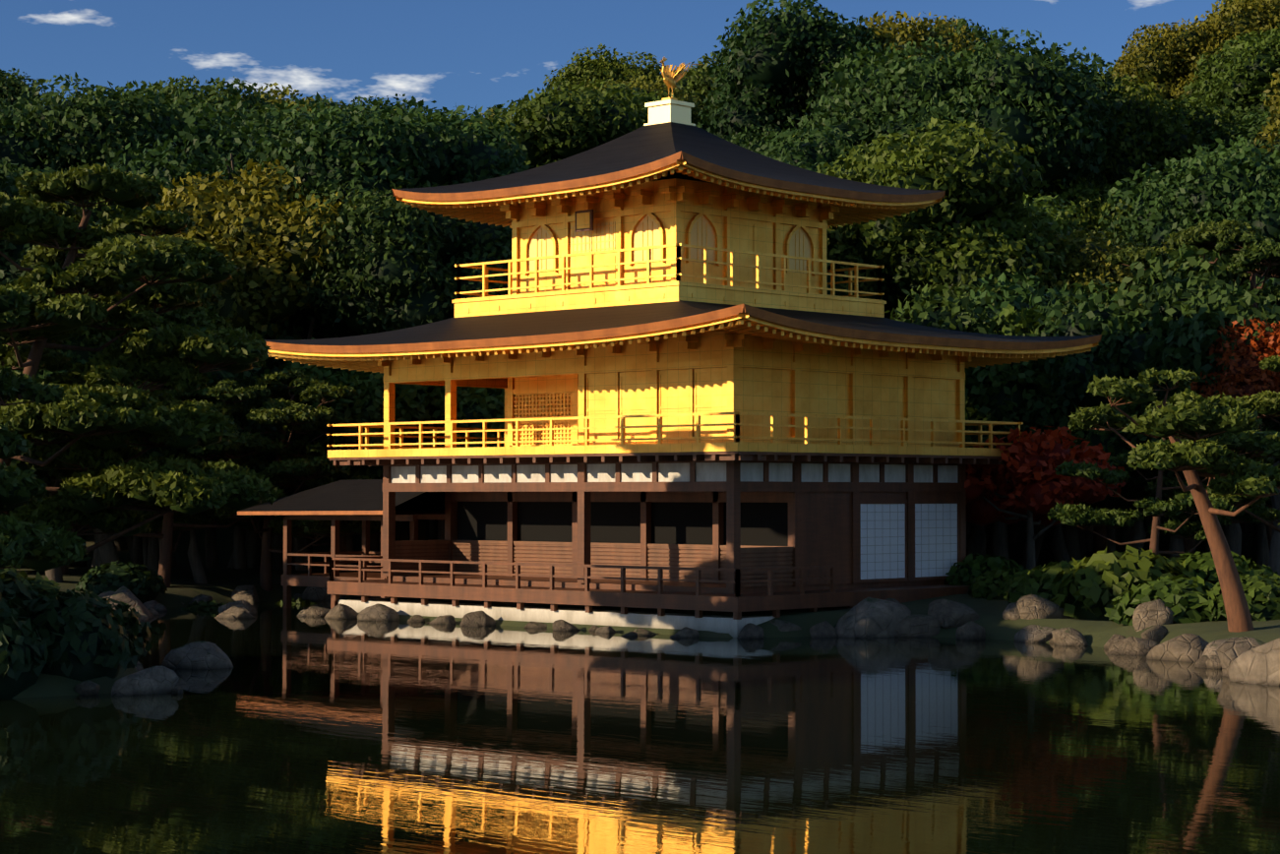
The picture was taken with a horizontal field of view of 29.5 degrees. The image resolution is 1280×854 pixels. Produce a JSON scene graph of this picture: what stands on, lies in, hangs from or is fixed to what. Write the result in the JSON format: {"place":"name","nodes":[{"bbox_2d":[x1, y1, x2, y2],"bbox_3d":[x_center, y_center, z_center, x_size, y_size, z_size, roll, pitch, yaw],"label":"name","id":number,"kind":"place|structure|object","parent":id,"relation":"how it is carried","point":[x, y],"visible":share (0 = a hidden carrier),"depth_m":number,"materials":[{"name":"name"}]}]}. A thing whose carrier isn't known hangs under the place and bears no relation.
{"place":"outdoors","nodes":[
{"label":"outdoors","id":0,"kind":"place"},
{"bbox_2d":[0,0,1225,120],"label":"sky","id":1,"kind":"structure","parent":0,"point":[487,53],"materials":[{"name":"blue"}]},
{"bbox_2d":[0,598,1279,853],"bbox_3d":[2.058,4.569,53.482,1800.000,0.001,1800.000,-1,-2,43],"label":"pond water","id":2,"kind":"structure","parent":0,"point":[289,732],"depth_m":29.48,"materials":[{"name":"liquid"}]},
{"bbox_2d":[161,641,233,669],"bbox_3d":[-7.934,4.186,43.529,1.243,0.696,1.338,6,-9,-18],"label":"rock","id":3,"kind":"object","parent":2,"relation":"in","point":[201,655],"visible":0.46,"depth_m":43.14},
{"bbox_2d":[0,510,1279,698],"bbox_3d":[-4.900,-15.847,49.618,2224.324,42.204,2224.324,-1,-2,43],"label":"terrain ground","id":4,"kind":"structure","parent":0,"point":[224,581],"depth_m":56.41,"materials":[{"name":"plant"}]},
{"bbox_2d":[0,568,39,606],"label":"island shrub","id":5,"kind":"object","parent":4,"relation":"on","point":[11,580],"visible":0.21,"depth_m":40.38,"materials":[{"name":"green plant"}]},
{"bbox_2d":[0,67,46,111],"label":"forest tree","id":6,"kind":"object","parent":4,"relation":"on","point":[12,85],"visible":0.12,"depth_m":153.95,"materials":[{"name":"green plant"}]},
{"bbox_2d":[0,599,55,699],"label":"island shrub","id":7,"kind":"object","parent":4,"relation":"on","point":[22,665],"visible":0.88,"depth_m":36.79,"materials":[{"name":"green plant"}]},
{"bbox_2d":[0,570,63,597],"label":"island shrub","id":8,"kind":"object","parent":4,"relation":"on","point":[41,585],"visible":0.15,"depth_m":42.26,"materials":[{"name":"green plant"}]},
{"bbox_2d":[0,97,68,175],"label":"forest tree","id":9,"kind":"object","parent":4,"relation":"on","point":[15,148],"visible":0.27,"depth_m":98.25,"materials":[{"name":"green plant"}]},
{"bbox_2d":[0,283,92,571],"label":"island pine","id":10,"kind":"object","parent":4,"relation":"on","point":[40,547],"visible":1,"depth_m":36.37,"materials":[{"name":"green plant"}]},
{"bbox_2d":[0,158,109,298],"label":"forest tree","id":11,"kind":"object","parent":4,"relation":"on","point":[10,273],"visible":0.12,"depth_m":67.72,"materials":[{"name":"green plant"}]},
{"bbox_2d":[18,588,139,681],"bbox_3d":[-9.074,3.590,38.436,2.274,2.078,2.179,1,-2,-30],"label":"island shrub","id":12,"kind":"object","parent":4,"relation":"on","point":[83,637],"visible":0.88,"depth_m":37.87,"materials":[{"name":"green plant"}]},
{"bbox_2d":[6,350,183,582],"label":"tree","id":13,"kind":"object","parent":4,"relation":"on","point":[55,574],"visible":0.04,"depth_m":67.34,"materials":[{"name":"green plant"}]},
{"bbox_2d":[40,590,160,668],"bbox_3d":[-9.330,3.613,40.188,2.688,1.847,2.576,-1,-2,40],"label":"island shrub","id":14,"kind":"object","parent":4,"relation":"on","point":[142,641],"visible":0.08,"depth_m":40.15,"materials":[{"name":"green plant"}]},
{"bbox_2d":[63,196,151,567],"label":"forest tree","id":15,"kind":"object","parent":4,"relation":"on","point":[102,213],"depth_m":78.54,"materials":[{"name":"green plant"}]},
{"bbox_2d":[3,71,227,208],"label":"forest tree","id":16,"kind":"object","parent":4,"relation":"on","point":[98,128],"visible":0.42,"depth_m":99.47,"materials":[{"name":"green plant"}]},
{"bbox_2d":[74,560,167,604],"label":"shrub","id":17,"kind":"object","parent":4,"relation":"on","point":[139,582],"visible":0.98,"depth_m":65.19,"materials":[{"name":"green plant"}]},
{"bbox_2d":[0,161,283,552],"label":"island pine","id":18,"kind":"object","parent":4,"relation":"on","point":[113,269],"visible":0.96,"depth_m":45.85,"materials":[{"name":"green plant"}]},
{"bbox_2d":[49,271,235,566],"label":"forest tree","id":19,"kind":"object","parent":4,"relation":"on","point":[194,318],"visible":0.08,"depth_m":70.96,"materials":[{"name":"green plant"}]},
{"bbox_2d":[22,318,261,564],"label":"tree","id":20,"kind":"object","parent":4,"relation":"on","point":[108,553],"visible":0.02,"depth_m":69.88,"materials":[{"name":"green plant"}]},
{"bbox_2d":[111,666,179,695],"bbox_3d":[-7.714,3.974,37.742,1.020,0.630,0.600,13,1,-37],"label":"rock","id":21,"kind":"object","parent":4,"relation":"on","point":[156,680],"visible":0.56,"depth_m":37.56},
{"bbox_2d":[50,376,308,587],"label":"pine","id":22,"kind":"object","parent":4,"relation":"on","point":[228,391],"visible":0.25,"depth_m":68.59,"materials":[{"name":"green plant"}]},
{"bbox_2d":[120,74,272,126],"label":"forest tree","id":23,"kind":"object","parent":4,"relation":"on","point":[253,99],"visible":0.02,"depth_m":123.83,"materials":[{"name":"green plant"}]},
{"bbox_2d":[88,94,365,567],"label":"sparse tree","id":24,"kind":"object","parent":4,"relation":"on","point":[181,167],"visible":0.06,"depth_m":81.55,"materials":[{"name":"green plant"}]},
{"bbox_2d":[158,316,304,567],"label":"tree","id":25,"kind":"object","parent":4,"relation":"on","point":[271,362],"visible":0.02,"depth_m":77.09,"materials":[{"name":"green plant"}]},
{"bbox_2d":[204,374,261,568],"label":"tree","id":26,"kind":"object","parent":4,"relation":"on","point":[212,554],"depth_m":76.49,"materials":[{"name":"grey plant"}]},
{"bbox_2d":[186,371,316,583],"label":"tree","id":27,"kind":"object","parent":4,"relation":"on","point":[195,561],"depth_m":70.18,"materials":[{"name":"green plant"}]},
{"bbox_2d":[233,369,272,568],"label":"tree","id":28,"kind":"object","parent":4,"relation":"on","point":[239,561],"depth_m":75.71,"materials":[{"name":"grey plant"}]},
{"bbox_2d":[157,103,352,196],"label":"forest tree","id":29,"kind":"object","parent":4,"relation":"on","point":[216,134],"depth_m":102.67,"materials":[{"name":"green plant"}]},
{"bbox_2d":[177,367,383,591],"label":"pine","id":30,"kind":"object","parent":4,"relation":"on","point":[285,410],"visible":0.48,"depth_m":69.17,"materials":[{"name":"green plant"}]},
{"bbox_2d":[141,158,427,569],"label":"forest tree","id":31,"kind":"object","parent":4,"relation":"on","point":[256,233],"visible":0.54,"depth_m":76.28,"materials":[{"name":"green plant"}]},
{"bbox_2d":[242,82,351,122],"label":"forest tree","id":32,"kind":"object","parent":4,"relation":"on","point":[279,96],"depth_m":130.49,"materials":[{"name":"green plant"}]},
{"bbox_2d":[234,492,359,571],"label":"pine","id":33,"kind":"object","parent":4,"relation":"on","point":[342,538],"depth_m":75.70,"materials":[{"name":"green plant"}]},
{"bbox_2d":[237,479,444,609],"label":"porch","id":34,"kind":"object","parent":4,"relation":"on","point":[335,502],"depth_m":65.05,"materials":[{"name":"wood"}]},
{"bbox_2d":[263,336,440,570],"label":"tree","id":35,"kind":"object","parent":4,"relation":"on","point":[334,377],"visible":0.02,"depth_m":74.30,"materials":[{"name":"green plant"}]},
{"bbox_2d":[357,603,399,620],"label":"rock","id":36,"kind":"object","parent":4,"relation":"on","point":[379,612],"visible":0.48,"depth_m":59.22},
{"bbox_2d":[232,91,531,541],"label":"forest tree","id":37,"kind":"object","parent":4,"relation":"on","point":[415,148],"visible":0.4,"depth_m":80.07,"materials":[{"name":"green plant"}]},
{"bbox_2d":[334,93,432,121],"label":"forest tree","id":38,"kind":"object","parent":4,"relation":"on","point":[379,103],"visible":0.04,"depth_m":167.31,"materials":[{"name":"green plant"}]},
{"bbox_2d":[281,179,512,540],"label":"forest tree","id":39,"kind":"object","parent":4,"relation":"on","point":[380,279],"visible":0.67,"depth_m":76.02,"materials":[{"name":"green plant"}]},
{"bbox_2d":[323,372,504,540],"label":"tree","id":40,"kind":"object","parent":4,"relation":"on","point":[418,402],"visible":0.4,"depth_m":73.12,"materials":[{"name":"green plant"}]},
{"bbox_2d":[408,394,504,447],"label":"tree","id":41,"kind":"object","parent":4,"relation":"on","point":[494,425],"visible":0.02,"depth_m":73.16,"materials":[{"name":"green plant"}]},
{"bbox_2d":[476,77,654,170],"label":"forest tree","id":42,"kind":"object","parent":4,"relation":"on","point":[549,128],"visible":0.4,"depth_m":108.33,"materials":[{"name":"green plant"}]},
{"bbox_2d":[541,43,682,97],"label":"forest tree","id":43,"kind":"object","parent":4,"relation":"on","point":[601,66],"visible":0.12,"depth_m":160.92,"materials":[{"name":"green plant"}]},
{"bbox_2d":[569,73,710,132],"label":"forest tree","id":44,"kind":"object","parent":4,"relation":"on","point":[640,86],"visible":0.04,"depth_m":149.08,"materials":[{"name":"green plant"}]},
{"bbox_2d":[327,178,1023,637],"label":"temple pavilion","id":45,"kind":"structure","parent":4,"relation":"on","point":[737,475],"depth_m":57.45,"materials":[{"name":"metal"}]},
{"bbox_2d":[392,121,945,228],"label":"roof","id":46,"kind":"structure","parent":45,"relation":"on","point":[656,152],"depth_m":59.16,"materials":[{"name":"wood"}]},
{"bbox_2d":[643,57,702,125],"bbox_3d":[0.872,-8.367,61.016,0.920,1.777,1.292,-1,-2,43],"label":"roof finial","id":47,"kind":"object","parent":46,"relation":"on","point":[669,109],"visible":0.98,"depth_m":60.70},
{"bbox_2d":[264,300,1101,373],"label":"roof","id":48,"kind":"structure","parent":45,"relation":"attached to","point":[541,331],"depth_m":56.42,"materials":[{"name":"wood"}]},
{"bbox_2d":[665,52,726,132],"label":"forest tree","id":49,"kind":"object","parent":4,"relation":"on","point":[699,82],"visible":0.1,"depth_m":154.56,"materials":[{"name":"green plant"}]},
{"bbox_2d":[696,123,786,155],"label":"forest tree","id":50,"kind":"object","parent":4,"relation":"on","point":[752,147],"depth_m":118.75,"materials":[{"name":"green plant"}]},
{"bbox_2d":[696,0,891,144],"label":"forest tree","id":51,"kind":"object","parent":4,"relation":"on","point":[778,67],"visible":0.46,"depth_m":123.88,"materials":[{"name":"green plant"}]},
{"bbox_2d":[745,118,871,171],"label":"forest tree","id":52,"kind":"object","parent":4,"relation":"on","point":[811,151],"visible":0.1,"depth_m":99.85,"materials":[{"name":"green plant"}]},
{"bbox_2d":[826,223,873,299],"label":"forest tree","id":53,"kind":"object","parent":4,"relation":"on","point":[832,252],"visible":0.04,"depth_m":77.21,"materials":[{"name":"green plant"}]},
{"bbox_2d":[834,597,911,638],"bbox_3d":[4.952,4.242,52.847,1.886,1.062,1.326,-11,-4,-23],"label":"rock","id":54,"kind":"object","parent":4,"relation":"on","point":[868,617],"visible":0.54,"depth_m":52.41,"materials":[{"name":"stone"}]},
{"bbox_2d":[797,10,1009,136],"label":"forest tree","id":55,"kind":"object","parent":4,"relation":"on","point":[900,35],"visible":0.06,"depth_m":126.38,"materials":[{"name":"green plant"}]},
{"bbox_2d":[894,613,940,637],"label":"rock","id":56,"kind":"object","parent":4,"relation":"on","point":[918,626],"visible":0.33,"depth_m":52.50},
{"bbox_2d":[816,117,1077,321],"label":"forest tree","id":57,"kind":"object","parent":4,"relation":"on","point":[973,225],"visible":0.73,"depth_m":77.19,"materials":[{"name":"green plant"}]},
{"bbox_2d":[782,26,1116,204],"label":"forest tree","id":58,"kind":"object","parent":4,"relation":"on","point":[1023,99],"visible":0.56,"depth_m":102.38,"materials":[{"name":"green plant"}]},
{"bbox_2d":[927,598,980,628],"bbox_3d":[6.838,4.033,52.891,1.137,0.611,0.710,-4,6,14],"label":"rock","id":59,"kind":"object","parent":4,"relation":"on","point":[947,614],"visible":0.88,"depth_m":52.69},
{"bbox_2d":[907,15,1021,58],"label":"forest tree","id":60,"kind":"object","parent":4,"relation":"on","point":[961,23],"visible":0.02,"depth_m":146.23,"materials":[{"name":"green plant"}]},
{"bbox_2d":[955,620,985,640],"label":"rock","id":61,"kind":"object","parent":4,"relation":"on","point":[970,631],"visible":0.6,"depth_m":51.53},
{"bbox_2d":[884,283,1057,558],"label":"tree","id":62,"kind":"object","parent":4,"relation":"on","point":[957,317],"visible":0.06,"depth_m":70.37,"materials":[{"name":"green plant"}]},
{"bbox_2d":[944,552,1025,585],"bbox_3d":[8.450,3.949,59.404,2.466,1.777,2.514,0,-2,-4],"label":"shrub","id":63,"kind":"object","parent":4,"relation":"on","point":[971,567],"visible":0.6,"depth_m":58.91,"materials":[{"name":"green plant"}]},
{"bbox_2d":[967,565,1031,600],"bbox_3d":[8.770,3.927,57.424,2.095,1.296,2.055,0,-2,2],"label":"shrub","id":64,"kind":"object","parent":4,"relation":"on","point":[994,583],"visible":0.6,"depth_m":56.94,"materials":[{"name":"green plant"}]},
{"bbox_2d":[963,272,1076,568],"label":"tree","id":65,"kind":"object","parent":4,"relation":"on","point":[1026,290],"visible":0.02,"depth_m":73.88,"materials":[{"name":"green plant"}]},
{"bbox_2d":[965,304,1095,559],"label":"tree","id":66,"kind":"object","parent":4,"relation":"on","point":[1005,393],"visible":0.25,"depth_m":68.28,"materials":[{"name":"green plant"}]},
{"bbox_2d":[1014,624,1056,642],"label":"rock","id":67,"kind":"object","parent":4,"relation":"on","point":[1034,634],"visible":0.56,"depth_m":50.74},
{"bbox_2d":[1003,558,1082,605],"bbox_3d":[9.685,3.893,54.451,3.082,1.924,3.143,0,-2,16],"label":"shrub","id":68,"kind":"object","parent":4,"relation":"on","point":[1036,580],"visible":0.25,"depth_m":53.84,"materials":[{"name":"green plant"}]},
{"bbox_2d":[1016,594,1070,619],"bbox_3d":[8.688,3.926,52.238,1.145,0.686,0.713,-1,-7,-2],"label":"rock","id":69,"kind":"object","parent":4,"relation":"on","point":[1031,606],"visible":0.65,"depth_m":52.04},
{"bbox_2d":[964,426,1126,569],"bbox_3d":[9.735,2.299,60.681,4.775,4.581,4.458,-2,-2,44],"label":"maple","id":70,"kind":"object","parent":4,"relation":"on","point":[1035,490],"visible":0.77,"depth_m":59.32,"materials":[{"name":"red plant"}]},
{"bbox_2d":[1008,191,1094,543],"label":"forest tree","id":71,"kind":"object","parent":4,"relation":"on","point":[1013,527],"depth_m":89.16,"materials":[{"name":"green plant"}]},
{"bbox_2d":[1051,627,1088,646],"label":"rock","id":72,"kind":"object","parent":4,"relation":"on","point":[1068,637],"visible":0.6,"depth_m":49.58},
{"bbox_2d":[1064,524,1081,560],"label":"tree","id":73,"kind":"object","parent":4,"relation":"on","point":[1071,541],"depth_m":74.44,"materials":[{"name":"grey plant"}]},
{"bbox_2d":[992,396,1154,562],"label":"tree","id":74,"kind":"object","parent":4,"relation":"on","point":[1059,550],"depth_m":68.64,"materials":[{"name":"green plant"}]},
{"bbox_2d":[1013,226,1147,558],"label":"forest tree","id":75,"kind":"object","parent":4,"relation":"on","point":[1087,265],"visible":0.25,"depth_m":78.23,"materials":[{"name":"green plant"}]},
{"bbox_2d":[994,42,1166,180],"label":"forest tree","id":76,"kind":"object","parent":4,"relation":"on","point":[1114,102],"visible":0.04,"depth_m":110.57,"materials":[{"name":"green plant"}]},
{"bbox_2d":[1003,279,1167,553],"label":"tree","id":77,"kind":"object","parent":4,"relation":"on","point":[1089,318],"visible":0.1,"depth_m":67.67,"materials":[{"name":"green plant"}]},
{"bbox_2d":[1026,176,1156,248],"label":"forest tree","id":78,"kind":"object","parent":4,"relation":"on","point":[1092,207],"visible":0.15,"depth_m":101.89,"materials":[{"name":"green plant"}]},
{"bbox_2d":[1043,545,1197,620],"bbox_3d":[10.573,3.889,52.885,3.772,2.643,3.699,1,-2,-30],"label":"shrub","id":79,"kind":"object","parent":4,"relation":"on","point":[1102,579],"visible":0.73,"depth_m":52.03,"materials":[{"name":"green plant"}]},
{"bbox_2d":[1079,494,1167,555],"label":"tree","id":80,"kind":"object","parent":4,"relation":"on","point":[1111,545],"visible":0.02,"depth_m":70.93,"materials":[{"name":"green plant"}]},
{"bbox_2d":[1055,384,1208,558],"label":"tree","id":81,"kind":"object","parent":4,"relation":"on","point":[1113,444],"visible":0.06,"depth_m":66.31,"materials":[{"name":"green plant"}]},
{"bbox_2d":[1107,636,1159,655],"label":"rock","id":82,"kind":"object","parent":4,"relation":"on","point":[1132,645],"visible":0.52,"depth_m":46.93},
{"bbox_2d":[1088,79,1205,197],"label":"forest tree","id":83,"kind":"object","parent":4,"relation":"on","point":[1142,109],"visible":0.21,"depth_m":112.72,"materials":[{"name":"green plant"}]},
{"bbox_2d":[1132,599,1176,631],"bbox_3d":[10.480,3.854,49.280,0.974,0.724,0.823,0,-2,5],"label":"rock","id":84,"kind":"object","parent":4,"relation":"on","point":[1150,613],"visible":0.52,"depth_m":49.04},
{"bbox_2d":[1045,415,1270,554],"bbox_3d":[12.435,1.935,55.255,5.844,4.595,4.662,1,-2,-20],"label":"pine","id":85,"kind":"object","parent":4,"relation":"on","point":[1181,507],"visible":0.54,"depth_m":55.27,"materials":[{"name":"green plant"}]},
{"bbox_2d":[1037,218,1279,563],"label":"tall pine","id":86,"kind":"object","parent":4,"relation":"on","point":[1208,236],"visible":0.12,"depth_m":69.41,"materials":[{"name":"green plant"}]},
{"bbox_2d":[1104,573,1221,625],"bbox_3d":[11.165,3.932,50.411,2.877,1.804,2.934,-1,-2,40],"label":"shrub","id":87,"kind":"object","parent":4,"relation":"on","point":[1184,598],"visible":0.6,"depth_m":49.72,"materials":[{"name":"green plant"}]},
{"bbox_2d":[1107,13,1238,107],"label":"forest tree","id":88,"kind":"object","parent":4,"relation":"on","point":[1157,60],"visible":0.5,"depth_m":148.20,"materials":[{"name":"green plant"}]},
{"bbox_2d":[1067,366,1279,632],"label":"leaning pine","id":89,"kind":"object","parent":4,"relation":"on","point":[1229,461],"visible":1,"depth_m":45.99,"materials":[{"name":"green plant"}]},
{"bbox_2d":[1146,633,1209,662],"bbox_3d":[10.248,4.226,45.582,1.372,0.757,1.399,-1,-2,37],"label":"rock","id":90,"kind":"object","parent":4,"relation":"on","point":[1188,647],"visible":0.5,"depth_m":45.08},
{"bbox_2d":[1092,243,1279,556],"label":"tree","id":91,"kind":"object","parent":4,"relation":"on","point":[1181,316],"visible":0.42,"depth_m":65.38,"materials":[{"name":"green plant"}]},
{"bbox_2d":[1097,134,1279,533],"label":"forest tree","id":92,"kind":"object","parent":4,"relation":"on","point":[1226,183],"visible":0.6,"depth_m":91.43,"materials":[{"name":"green plant"}]},
{"bbox_2d":[1122,232,1279,550],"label":"tall pine","id":93,"kind":"object","parent":4,"relation":"on","point":[1251,254],"visible":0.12,"depth_m":66.71,"materials":[{"name":"green plant"}]},
{"bbox_2d":[1161,92,1255,160],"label":"forest tree","id":94,"kind":"object","parent":4,"relation":"on","point":[1205,125],"visible":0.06,"depth_m":119.55,"materials":[{"name":"green plant"}]},
{"bbox_2d":[1163,550,1277,587],"bbox_3d":[12.781,3.704,54.413,3.288,1.953,3.352,0,-2,-9],"label":"shrub","id":95,"kind":"object","parent":4,"relation":"on","point":[1202,566],"visible":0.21,"depth_m":53.60,"materials":[{"name":"green plant"}]},
{"bbox_2d":[1182,26,1279,121],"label":"forest tree","id":96,"kind":"object","parent":4,"relation":"on","point":[1243,77],"visible":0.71,"depth_m":129.16,"materials":[{"name":"green plant"}]},
{"bbox_2d":[1185,0,1279,71],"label":"forest tree","id":97,"kind":"object","parent":4,"relation":"on","point":[1246,16],"visible":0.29,"depth_m":148.25,"materials":[{"name":"green plant"}]},
{"bbox_2d":[1190,314,1279,575],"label":"maple","id":98,"kind":"object","parent":4,"relation":"on","point":[1247,375],"visible":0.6,"depth_m":62.99,"materials":[{"name":"red plant"}]},
{"bbox_2d":[1200,572,1279,621],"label":"shrub","id":99,"kind":"object","parent":4,"relation":"on","point":[1262,594],"visible":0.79,"depth_m":48.65,"materials":[{"name":"green plant"}]},
{"bbox_2d":[1216,636,1266,676],"bbox_3d":[10.677,3.996,41.397,1.613,0.889,1.032,0,-9,-17],"label":"rock","id":100,"kind":"object","parent":4,"relation":"on","point":[1229,651],"visible":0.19,"depth_m":41.26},
{"bbox_2d":[1209,354,1279,532],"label":"pine","id":101,"kind":"object","parent":4,"relation":"on","point":[1264,403],"visible":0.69,"depth_m":55.00,"materials":[{"name":"green plant"}]},
{"bbox_2d":[1226,104,1279,160],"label":"forest tree","id":102,"kind":"object","parent":4,"relation":"on","point":[1252,129],"visible":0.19,"depth_m":118.73,"materials":[{"name":"green plant"}]},
{"bbox_2d":[1228,638,1279,685],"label":"rock","id":103,"kind":"object","parent":4,"relation":"on","point":[1259,665],"visible":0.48,"depth_m":39.57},
{"bbox_2d":[1253,69,1279,157],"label":"forest tree","id":104,"kind":"object","parent":4,"relation":"on","point":[1275,101],"visible":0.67,"depth_m":109.54,"materials":[{"name":"green plant"}]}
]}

